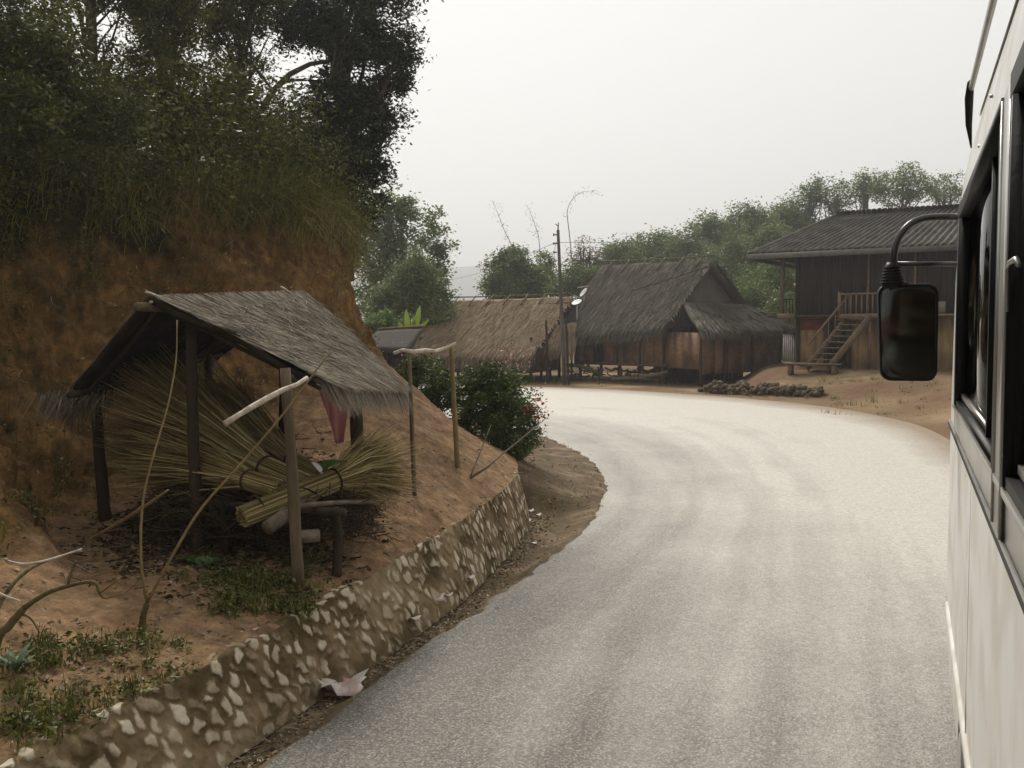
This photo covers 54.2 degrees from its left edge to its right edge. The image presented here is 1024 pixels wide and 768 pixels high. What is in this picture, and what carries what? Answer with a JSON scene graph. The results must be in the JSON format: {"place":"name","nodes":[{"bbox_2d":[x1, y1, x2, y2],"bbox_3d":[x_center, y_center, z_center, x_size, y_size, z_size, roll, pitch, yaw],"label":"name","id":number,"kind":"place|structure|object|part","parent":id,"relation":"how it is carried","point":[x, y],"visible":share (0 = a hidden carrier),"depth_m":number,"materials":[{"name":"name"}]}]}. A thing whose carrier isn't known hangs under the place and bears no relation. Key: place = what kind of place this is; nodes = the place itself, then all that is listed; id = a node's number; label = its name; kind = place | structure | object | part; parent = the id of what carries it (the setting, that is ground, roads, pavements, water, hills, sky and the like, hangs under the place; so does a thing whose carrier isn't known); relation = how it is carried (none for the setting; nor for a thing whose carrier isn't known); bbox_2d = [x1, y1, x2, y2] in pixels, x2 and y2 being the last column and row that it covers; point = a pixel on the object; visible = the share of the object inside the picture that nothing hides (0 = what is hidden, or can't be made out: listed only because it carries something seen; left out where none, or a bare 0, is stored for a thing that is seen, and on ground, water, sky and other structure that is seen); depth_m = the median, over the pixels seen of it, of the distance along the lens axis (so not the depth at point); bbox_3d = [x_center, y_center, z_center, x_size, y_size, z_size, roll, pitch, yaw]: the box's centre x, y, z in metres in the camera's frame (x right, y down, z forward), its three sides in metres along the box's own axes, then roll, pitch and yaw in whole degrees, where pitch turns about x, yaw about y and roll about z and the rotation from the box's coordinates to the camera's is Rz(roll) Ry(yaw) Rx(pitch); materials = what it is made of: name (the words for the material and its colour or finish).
{"place":"outdoors","nodes":[
{"label":"outdoors","id":0,"kind":"place"},
{"bbox_2d":[0,124,517,764],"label":"hillside","id":1,"kind":"structure","parent":0,"point":[84,324],"depth_m":10.05,"materials":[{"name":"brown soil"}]},
{"bbox_2d":[0,642,36,671],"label":"weed rosette","id":2,"kind":"object","parent":1,"relation":"on","point":[14,661],"visible":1,"depth_m":4.89,"materials":[{"name":"green plant"}]},
{"bbox_2d":[0,548,117,647],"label":"leafless shrub","id":3,"kind":"object","parent":1,"relation":"on","point":[11,622],"visible":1,"depth_m":4.35,"materials":[{"name":"brown plant"}]},
{"bbox_2d":[0,0,182,167],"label":"leafy shrub","id":4,"kind":"object","parent":1,"relation":"on","point":[49,111],"visible":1,"depth_m":10.06,"materials":[{"name":"green plant"}]},
{"bbox_2d":[0,0,185,147],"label":"slender tree","id":5,"kind":"object","parent":1,"relation":"on","point":[107,4],"visible":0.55,"depth_m":13.38,"materials":[{"name":"green plant"}]},
{"bbox_2d":[100,0,225,163],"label":"slender tree","id":6,"kind":"object","parent":1,"relation":"on","point":[188,12],"visible":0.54,"depth_m":14.21,"materials":[{"name":"green plant"}]},
{"bbox_2d":[89,390,239,492],"bbox_3d":[-3.091,0.477,8.663,0.929,1.083,1.461,-3,4,-43],"label":"straw bundle","id":7,"kind":"object","parent":1,"relation":"on","point":[118,451],"visible":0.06,"depth_m":8.67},
{"bbox_2d":[68,25,290,180],"bbox_3d":[-4.437,-3.664,13.707,3.356,2.140,1.956,-2,4,-36],"label":"leafy shrub","id":8,"kind":"object","parent":1,"relation":"on","point":[167,85],"visible":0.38,"depth_m":13.38,"materials":[{"name":"green plant"}]},
{"bbox_2d":[0,196,384,511],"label":"roots","id":9,"kind":"object","parent":1,"relation":"on","point":[13,390],"visible":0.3,"depth_m":11.65,"materials":[{"name":"plant"}]},
{"bbox_2d":[0,56,393,299],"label":"hanging grass","id":10,"kind":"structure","parent":1,"relation":"on","point":[351,243],"depth_m":12.69,"materials":[{"name":"green plant"}]},
{"bbox_2d":[0,455,393,757],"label":"weeds","id":11,"kind":"object","parent":1,"relation":"on","point":[50,656],"visible":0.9,"depth_m":5.27,"materials":[{"name":"green plant"}]},
{"bbox_2d":[178,555,225,567],"bbox_3d":[-2.178,1.312,7.003,0.343,0.208,0.164,0,3,0],"label":"broad leaf plant","id":12,"kind":"object","parent":1,"relation":"on","point":[202,558],"visible":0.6,"depth_m":7.00,"materials":[{"name":"green plant"}]},
{"bbox_2d":[0,0,404,269],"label":"hillside scrub","id":13,"kind":"object","parent":1,"relation":"on","point":[169,163],"visible":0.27,"depth_m":12.84,"materials":[{"name":"green plant"}]},
{"bbox_2d":[87,320,331,635],"bbox_3d":[-2.066,0.532,5.982,1.825,1.834,0.764,1,3,18],"label":"forked sapling","id":14,"kind":"object","parent":1,"relation":"on","point":[143,614],"visible":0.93,"depth_m":5.76,"materials":[{"name":"brown plant"}]},
{"bbox_2d":[22,425,400,640],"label":"leaf litter","id":15,"kind":"object","parent":1,"relation":"on","point":[155,552],"visible":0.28,"depth_m":7.44,"materials":[{"name":"brown plant"}]},
{"bbox_2d":[13,286,415,589],"bbox_3d":[-2.216,0.233,8.601,3.340,2.199,2.954,1,3,23],"label":"thatched shelter","id":16,"kind":"object","parent":1,"relation":"on","point":[294,336],"visible":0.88,"depth_m":7.82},
{"bbox_2d":[223,376,308,426],"bbox_3d":[-1.573,0.105,6.439,0.053,0.292,0.692,2,4,37],"label":"peeled branch","id":17,"kind":"object","parent":16,"relation":"attached to","point":[250,407],"visible":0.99,"depth_m":6.39,"materials":[{"name":"beige wood"}]},
{"bbox_2d":[319,388,348,443],"bbox_3d":[-1.602,0.285,9.025,0.300,0.501,0.126,0,3,0],"label":"hanging cloth","id":18,"kind":"object","parent":16,"relation":"hanging from","point":[337,422],"visible":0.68,"depth_m":9.02,"materials":[{"name":"fabric"}]},
{"bbox_2d":[175,0,334,147],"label":"slender tree","id":19,"kind":"object","parent":1,"relation":"on","point":[226,22],"visible":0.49,"depth_m":15.80,"materials":[{"name":"green plant"}]},
{"bbox_2d":[133,482,396,553],"bbox_3d":[-2.024,0.991,7.860,2.320,0.713,1.695,0,3,0],"label":"brushwood pile","id":20,"kind":"object","parent":1,"relation":"on","point":[211,516],"visible":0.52,"depth_m":7.35,"materials":[{"name":"brown plant"}]},
{"bbox_2d":[301,529,319,542],"bbox_3d":[-1.453,1.067,7.018,0.200,0.075,0.100,-1,3,-17],"label":"wood block","id":21,"kind":"object","parent":20,"relation":"on","point":[309,535],"depth_m":6.99,"materials":[{"name":"brown wood"}]},
{"bbox_2d":[164,488,373,576],"bbox_3d":[-1.857,1.080,7.933,1.946,0.604,1.287,1,3,20],"label":"storage rack","id":22,"kind":"object","parent":1,"relation":"on","point":[336,512],"visible":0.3,"depth_m":7.14,"materials":[{"name":"brown wood"}]},
{"bbox_2d":[108,419,286,505],"bbox_3d":[-2.468,0.634,7.557,1.748,0.670,0.664,3,4,41],"label":"straw bundle","id":23,"kind":"object","parent":22,"relation":"on","point":[169,465],"visible":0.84,"depth_m":7.53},
{"bbox_2d":[88,343,312,481],"bbox_3d":[-2.517,0.221,7.987,2.185,1.215,1.064,3,4,40],"label":"straw bundle","id":24,"kind":"object","parent":22,"relation":"on","point":[237,440],"visible":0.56,"depth_m":7.95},
{"bbox_2d":[181,352,327,475],"bbox_3d":[-2.144,0.242,8.477,1.682,1.025,0.745,1,3,21],"label":"straw bundle","id":25,"kind":"object","parent":24,"relation":"on","point":[259,421],"visible":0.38,"depth_m":8.20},
{"bbox_2d":[261,498,316,534],"bbox_3d":[-1.589,0.918,7.160,0.104,0.245,0.495,2,4,30],"label":"log","id":26,"kind":"object","parent":22,"relation":"on","point":[274,522],"visible":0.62,"depth_m":7.00,"materials":[{"name":"grey wood"}]},
{"bbox_2d":[235,415,430,526],"bbox_3d":[-1.400,0.658,7.638,1.574,0.813,0.782,-2,4,-30],"label":"straw bundle","id":27,"kind":"object","parent":22,"relation":"on","point":[375,463],"visible":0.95,"depth_m":7.54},
{"bbox_2d":[312,462,322,473],"bbox_3d":[-1.418,0.610,7.266,0.088,0.082,0.069,0,3,0],"label":"paper scrap","id":28,"kind":"object","parent":27,"relation":"on","point":[318,467],"visible":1,"depth_m":7.26,"materials":[{"name":"white paper"}]},
{"bbox_2d":[316,459,347,473],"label":"green leaf","id":29,"kind":"object","parent":27,"relation":"on","point":[325,464],"visible":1,"depth_m":7.35,"materials":[{"name":"green plant"}]},
{"bbox_2d":[300,500,380,507],"bbox_3d":[-1.227,0.859,7.181,0.623,0.065,0.038,-2,4,-34],"label":"pole","id":30,"kind":"object","parent":22,"relation":"on","point":[320,503],"visible":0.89,"depth_m":7.14,"materials":[{"name":"wood"}]},
{"bbox_2d":[65,471,544,767],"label":"dry litter","id":31,"kind":"object","parent":1,"relation":"on","point":[381,663],"visible":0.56,"depth_m":7.17,"materials":[{"name":"brown plant"}]},
{"bbox_2d":[263,0,443,258],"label":"broadleaf tree","id":32,"kind":"object","parent":1,"relation":"on","point":[325,26],"visible":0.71,"depth_m":15.97,"materials":[{"name":"green plant"}]},
{"bbox_2d":[393,342,459,495],"bbox_3d":[-0.785,0.334,9.711,0.183,1.472,1.628,1,3,14],"label":"stake fence","id":33,"kind":"object","parent":1,"relation":"on","point":[454,416],"visible":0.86,"depth_m":9.65,"materials":[{"name":"brown wood"}]},
{"bbox_2d":[393,342,461,412],"bbox_3d":[-1.280,0.001,14.888,1.203,1.256,1.158,0,3,0],"label":"round bush","id":34,"kind":"object","parent":1,"relation":"on","point":[435,392],"visible":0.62,"depth_m":14.72,"materials":[{"name":"green plant"}]},
{"bbox_2d":[469,418,545,478],"bbox_3d":[-0.062,0.684,10.840,0.242,0.574,1.149,2,4,38],"label":"dead branch","id":35,"kind":"object","parent":1,"relation":"on","point":[483,469],"visible":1,"depth_m":10.61,"materials":[{"name":"brown wood"}]},
{"bbox_2d":[225,417,606,767],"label":"roadside verge","id":36,"kind":"structure","parent":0,"point":[537,489],"depth_m":11.94,"materials":[{"name":"brown soil"}]},
{"bbox_2d":[0,469,529,767],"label":"retaining wall","id":37,"kind":"structure","parent":36,"relation":"on","point":[240,699],"depth_m":6.06,"materials":[{"name":"stone"}]},
{"bbox_2d":[410,615,420,620],"bbox_3d":[-0.729,1.754,7.511,0.094,0.034,0.082,0,3,0],"label":"litter scrap","id":38,"kind":"object","parent":37,"relation":"on","point":[416,618],"visible":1,"depth_m":7.51,"materials":[{"name":"white paper"}]},
{"bbox_2d":[435,592,444,601],"bbox_3d":[-0.605,1.716,8.061,0.140,0.054,0.122,0,3,0],"label":"litter scrap","id":39,"kind":"object","parent":37,"relation":"on","point":[440,598],"visible":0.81,"depth_m":8.03,"materials":[{"name":"white paper"}]},
{"bbox_2d":[316,668,368,698],"bbox_3d":[-1.063,1.879,6.256,0.308,0.129,0.278,0,3,0],"label":"plastic bag","id":40,"kind":"object","parent":36,"relation":"on","point":[347,687],"visible":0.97,"depth_m":6.25,"materials":[{"name":"white plastic"}]},
{"bbox_2d":[1,371,947,767],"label":"fallen leaves","id":41,"kind":"object","parent":36,"relation":"on","point":[305,715],"visible":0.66,"depth_m":6.59,"materials":[{"name":"brown plant"}]},
{"bbox_2d":[441,342,552,463],"bbox_3d":[-0.232,0.321,14.268,1.610,1.853,1.834,0,3,0],"label":"flowering bush","id":42,"kind":"object","parent":36,"relation":"on","point":[495,389],"visible":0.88,"depth_m":14.01,"materials":[{"name":"green plant"}]},
{"bbox_2d":[506,429,603,516],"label":"verge grass","id":43,"kind":"structure","parent":36,"relation":"on","point":[566,479],"depth_m":13.86,"materials":[{"name":"plant"}]},
{"bbox_2d":[351,266,576,322],"bbox_3d":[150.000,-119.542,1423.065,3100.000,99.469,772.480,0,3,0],"label":"distant hills","id":44,"kind":"structure","parent":0,"point":[467,283],"depth_m":1274.69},
{"bbox_2d":[1,0,1015,277],"label":"sky","id":45,"kind":"structure","parent":0,"point":[667,110],"materials":[{"name":"white"}]},
{"bbox_2d":[264,385,956,767],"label":"road","id":46,"kind":"structure","parent":0,"point":[736,583],"depth_m":7.43,"materials":[{"name":"grey asphalt"}]},
{"bbox_2d":[877,0,1023,767],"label":"bus","id":47,"kind":"object","parent":46,"relation":"on","point":[984,607],"visible":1,"depth_m":3.02,"materials":[{"name":"paint"}]},
{"bbox_3d":[1.678,-0.305,3.605,0.052,0.920,2.440,1,3,22],"label":"window","id":48,"kind":"part","parent":47,"relation":"part of","materials":[{"name":"black glass"}]},
{"bbox_3d":[0.564,-0.154,0.821,0.061,0.920,3.075,1,3,22],"label":"window","id":49,"kind":"part","parent":47,"relation":"part of","materials":[{"name":"black glass"}]},
{"bbox_2d":[419,278,952,439],"bbox_3d":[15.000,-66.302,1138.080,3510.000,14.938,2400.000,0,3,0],"label":"ground","id":50,"kind":"structure","parent":0,"point":[893,406],"depth_m":31.82,"materials":[{"name":"brown soil"}]},
{"bbox_2d":[363,303,413,334],"bbox_3d":[-4.571,-1.175,35.979,2.292,3.450,1.625,0,3,0],"label":"shrub","id":51,"kind":"object","parent":50,"relation":"on","point":[382,321],"visible":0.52,"depth_m":35.67,"materials":[{"name":"green plant"}]},
{"bbox_2d":[372,325,423,372],"bbox_3d":[-4.077,-0.771,33.127,2.445,2.367,3.460,-1,3,-19],"label":"hut","id":52,"kind":"object","parent":50,"relation":"on","point":[407,336],"visible":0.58,"depth_m":32.24,"materials":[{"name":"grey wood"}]},
{"bbox_2d":[352,186,461,313],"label":"broadleaf tree","id":53,"kind":"object","parent":50,"relation":"on","point":[391,230],"visible":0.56,"depth_m":45.33,"materials":[{"name":"green plant"}]},
{"bbox_2d":[357,242,467,383],"bbox_3d":[-4.072,-2.589,38.989,4.151,5.976,3.066,-1,3,-23],"label":"broadleaf tree","id":54,"kind":"object","parent":50,"relation":"on","point":[415,281],"visible":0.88,"depth_m":38.47,"materials":[{"name":"green plant"}]},
{"bbox_2d":[398,306,428,356],"bbox_3d":[-3.382,-1.169,34.460,1.080,3.030,0.274,0,3,0],"label":"banana plant","id":55,"kind":"object","parent":50,"relation":"on","point":[416,320],"visible":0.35,"depth_m":34.31,"materials":[{"name":"green plant"}]},
{"bbox_2d":[414,300,461,327],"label":"shrub","id":56,"kind":"object","parent":50,"relation":"on","point":[435,321],"visible":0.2,"depth_m":45.02,"materials":[{"name":"green plant"}]},
{"bbox_2d":[3,376,950,742],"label":"pebbles","id":57,"kind":"object","parent":50,"relation":"on","point":[411,524],"visible":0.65,"depth_m":8.78,"materials":[{"name":"stone"}]},
{"bbox_2d":[413,292,577,382],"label":"thatched house","id":58,"kind":"structure","parent":50,"relation":"on","point":[480,330],"depth_m":43.59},
{"bbox_2d":[488,201,510,243],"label":"bamboo culm","id":59,"kind":"object","parent":50,"relation":"on","point":[501,222],"visible":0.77,"depth_m":67.52,"materials":[{"name":"grey plant"}]},
{"bbox_2d":[473,242,555,299],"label":"broadleaf tree","id":60,"kind":"object","parent":50,"relation":"on","point":[518,276],"visible":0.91,"depth_m":59.13,"materials":[{"name":"green plant"}]},
{"bbox_2d":[525,202,541,257],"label":"bamboo culm","id":61,"kind":"object","parent":50,"relation":"on","point":[534,226],"visible":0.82,"depth_m":69.53,"materials":[{"name":"grey plant"}]},
{"bbox_2d":[526,247,575,298],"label":"slim tree","id":62,"kind":"object","parent":50,"relation":"on","point":[543,255],"visible":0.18,"depth_m":61.46,"materials":[{"name":"green plant"}]},
{"bbox_2d":[553,222,569,384],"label":"utility pole","id":63,"kind":"object","parent":50,"relation":"on","point":[565,361],"visible":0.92,"depth_m":40.38,"materials":[{"name":"brown wood"}]},
{"bbox_2d":[450,244,550,279],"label":"wire","id":64,"kind":"object","parent":63,"relation":"attached to","point":[505,263],"visible":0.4,"depth_m":47.31,"materials":[{"name":"black metal"}]},
{"bbox_2d":[555,201,958,242],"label":"wire","id":65,"kind":"object","parent":63,"relation":"attached to","point":[662,241],"visible":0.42,"depth_m":43.90,"materials":[{"name":"black metal"}]},
{"bbox_2d":[542,258,617,366],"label":"slim tree","id":66,"kind":"object","parent":50,"relation":"on","point":[584,275],"visible":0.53,"depth_m":57.39,"materials":[{"name":"green plant"}]},
{"bbox_2d":[561,186,601,297],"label":"bamboo culm","id":67,"kind":"object","parent":50,"relation":"on","point":[572,209],"visible":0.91,"depth_m":65.46,"materials":[{"name":"grey plant"}]},
{"bbox_2d":[566,363,600,374],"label":"log","id":68,"kind":"object","parent":50,"relation":"on","point":[587,368],"visible":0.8,"depth_m":43.30,"materials":[{"name":"brown wood"}]},
{"bbox_2d":[551,231,619,364],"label":"slim tree","id":69,"kind":"object","parent":50,"relation":"on","point":[582,260],"visible":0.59,"depth_m":59.52,"materials":[{"name":"bark"},{"name":"leaves"}]},
{"bbox_2d":[566,367,605,378],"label":"firewood pile","id":70,"kind":"object","parent":50,"relation":"on","point":[579,374],"visible":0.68,"depth_m":44.54,"materials":[{"name":"brown wood"}]},
{"bbox_2d":[585,233,656,271],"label":"hillside tree","id":71,"kind":"object","parent":50,"relation":"on","point":[619,251],"visible":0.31,"depth_m":72.88,"materials":[{"name":"green plant"}]},
{"bbox_2d":[599,370,650,380],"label":"log","id":72,"kind":"object","parent":50,"relation":"on","point":[608,378],"visible":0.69,"depth_m":42.46,"materials":[{"name":"brown wood"}]},
{"bbox_2d":[605,367,655,376],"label":"firewood pile","id":73,"kind":"object","parent":50,"relation":"on","point":[627,371],"visible":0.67,"depth_m":43.60,"materials":[{"name":"brown wood"}]},
{"bbox_2d":[611,377,663,381],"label":"log","id":74,"kind":"object","parent":50,"relation":"on","point":[614,379],"visible":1,"depth_m":41.37,"materials":[{"name":"brown wood"}]},
{"bbox_2d":[639,370,667,377],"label":"log","id":75,"kind":"object","parent":74,"relation":"on","point":[657,374],"visible":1,"depth_m":41.08,"materials":[{"name":"brown wood"}]},
{"bbox_2d":[633,367,669,377],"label":"firewood pile","id":76,"kind":"object","parent":50,"relation":"on","point":[655,371],"visible":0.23,"depth_m":42.92,"materials":[{"name":"brown wood"}]},
{"bbox_2d":[619,223,690,262],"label":"hillside tree","id":77,"kind":"object","parent":50,"relation":"on","point":[656,246],"visible":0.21,"depth_m":76.72,"materials":[{"name":"green plant"}]},
{"bbox_2d":[564,255,795,386],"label":"thatched house","id":78,"kind":"structure","parent":50,"relation":"on","point":[700,321],"depth_m":42.29,"materials":[{"name":"plant"}]},
{"bbox_2d":[572,295,581,320],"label":"satellite dish","id":79,"kind":"object","parent":78,"relation":"attached to","point":[576,302],"visible":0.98,"depth_m":44.39,"materials":[{"name":"metal"}]},
{"bbox_2d":[577,286,586,300],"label":"satellite dish","id":80,"kind":"object","parent":78,"relation":"attached to","point":[582,293],"visible":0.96,"depth_m":45.35,"materials":[{"name":"metal"}]},
{"bbox_2d":[599,338,603,361],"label":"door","id":81,"kind":"structure","parent":78,"relation":"in","point":[601,347],"depth_m":44.19,"materials":[{"name":"brown wood"}]},
{"bbox_2d":[654,222,722,266],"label":"hillside tree","id":82,"kind":"object","parent":50,"relation":"on","point":[682,248],"visible":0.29,"depth_m":70.95,"materials":[{"name":"green plant"}]},
{"bbox_2d":[676,206,750,270],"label":"hillside tree","id":83,"kind":"object","parent":50,"relation":"on","point":[710,225],"visible":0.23,"depth_m":74.85,"materials":[{"name":"green plant"}]},
{"bbox_2d":[686,228,760,286],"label":"hillside tree","id":84,"kind":"object","parent":50,"relation":"on","point":[725,255],"visible":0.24,"depth_m":62.99,"materials":[{"name":"green plant"}]},
{"bbox_2d":[553,368,946,415],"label":"dry grass","id":85,"kind":"structure","parent":50,"relation":"on","point":[820,381],"depth_m":31.52,"materials":[{"name":"brown plant"}]},
{"bbox_2d":[731,271,780,313],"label":"hillside tree","id":86,"kind":"object","parent":50,"relation":"on","point":[754,296],"visible":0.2,"depth_m":52.22,"materials":[{"name":"green plant"}]},
{"bbox_2d":[719,196,794,272],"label":"hillside tree","id":87,"kind":"object","parent":50,"relation":"on","point":[752,215],"visible":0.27,"depth_m":78.75,"materials":[{"name":"green plant"}]},
{"bbox_2d":[698,380,827,396],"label":"rubble wall","id":88,"kind":"structure","parent":50,"relation":"on","point":[760,388],"depth_m":33.28,"materials":[{"name":"stone"}]},
{"bbox_2d":[734,259,795,301],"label":"hillside tree","id":89,"kind":"object","parent":50,"relation":"on","point":[774,271],"visible":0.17,"depth_m":55.11,"materials":[{"name":"green plant"}]},
{"bbox_2d":[730,212,799,284],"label":"hillside tree","id":90,"kind":"object","parent":50,"relation":"on","point":[770,231],"visible":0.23,"depth_m":61.24,"materials":[{"name":"green plant"}]},
{"bbox_2d":[757,287,795,358],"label":"hillside tree","id":91,"kind":"object","parent":50,"relation":"on","point":[776,302],"visible":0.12,"depth_m":49.61,"materials":[{"name":"green plant"}]},
{"bbox_2d":[763,193,806,217],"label":"skyline tree","id":92,"kind":"object","parent":50,"relation":"on","point":[782,204],"visible":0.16,"depth_m":85.03,"materials":[{"name":"green plant"}]},
{"bbox_2d":[783,335,795,362],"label":"corrugated metal sheet","id":93,"kind":"object","parent":50,"relation":"on","point":[789,345],"visible":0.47,"depth_m":43.26,"materials":[{"name":"silver metal"}]},
{"bbox_2d":[765,198,822,289],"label":"hillside tree","id":94,"kind":"object","parent":50,"relation":"on","point":[795,218],"visible":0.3,"depth_m":82.64,"materials":[{"name":"green plant"}]},
{"bbox_2d":[784,171,839,219],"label":"skyline tree","id":95,"kind":"object","parent":50,"relation":"on","point":[810,194],"visible":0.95,"depth_m":82.97,"materials":[{"name":"green plant"}]},
{"bbox_2d":[783,362,841,374],"bbox_3d":[10.472,-0.524,34.864,1.900,0.410,0.450,2,4,31],"label":"bench","id":96,"kind":"object","parent":50,"relation":"on","point":[791,368],"visible":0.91,"depth_m":34.67,"materials":[{"name":"brown wood"}]},
{"bbox_2d":[811,171,857,217],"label":"skyline tree","id":97,"kind":"object","parent":50,"relation":"on","point":[835,205],"visible":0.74,"depth_m":83.01,"materials":[{"name":"green plant"}]},
{"bbox_2d":[746,204,959,371],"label":"wooden house","id":98,"kind":"structure","parent":50,"relation":"on","point":[840,259],"depth_m":36.96,"materials":[{"name":"brown wood"}]},
{"bbox_2d":[883,264,906,281],"bbox_3d":[13.800,-3.452,36.100,0.800,1.750,0.050,2,4,31],"label":"door","id":99,"kind":"structure","parent":98,"relation":"in","point":[903,268],"depth_m":35.88,"materials":[{"name":"brown wood"}]},
{"bbox_2d":[938,301,945,312],"bbox_3d":[14.978,-2.701,35.185,0.500,0.400,0.400,2,4,31],"label":"white box","id":100,"kind":"object","parent":98,"relation":"on","point":[941,306],"visible":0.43,"depth_m":34.95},
{"bbox_2d":[841,167,888,209],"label":"skyline tree","id":101,"kind":"object","parent":50,"relation":"on","point":[861,194],"visible":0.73,"depth_m":81.20,"materials":[{"name":"green plant"}]},
{"bbox_2d":[863,159,947,208],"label":"skyline tree","id":102,"kind":"object","parent":50,"relation":"on","point":[909,191],"visible":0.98,"depth_m":78.85,"materials":[{"name":"green plant"}]},
{"bbox_2d":[920,169,964,204],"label":"skyline tree","id":103,"kind":"object","parent":50,"relation":"on","point":[950,191],"visible":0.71,"depth_m":82.86,"materials":[{"name":"green plant"}]}
]}

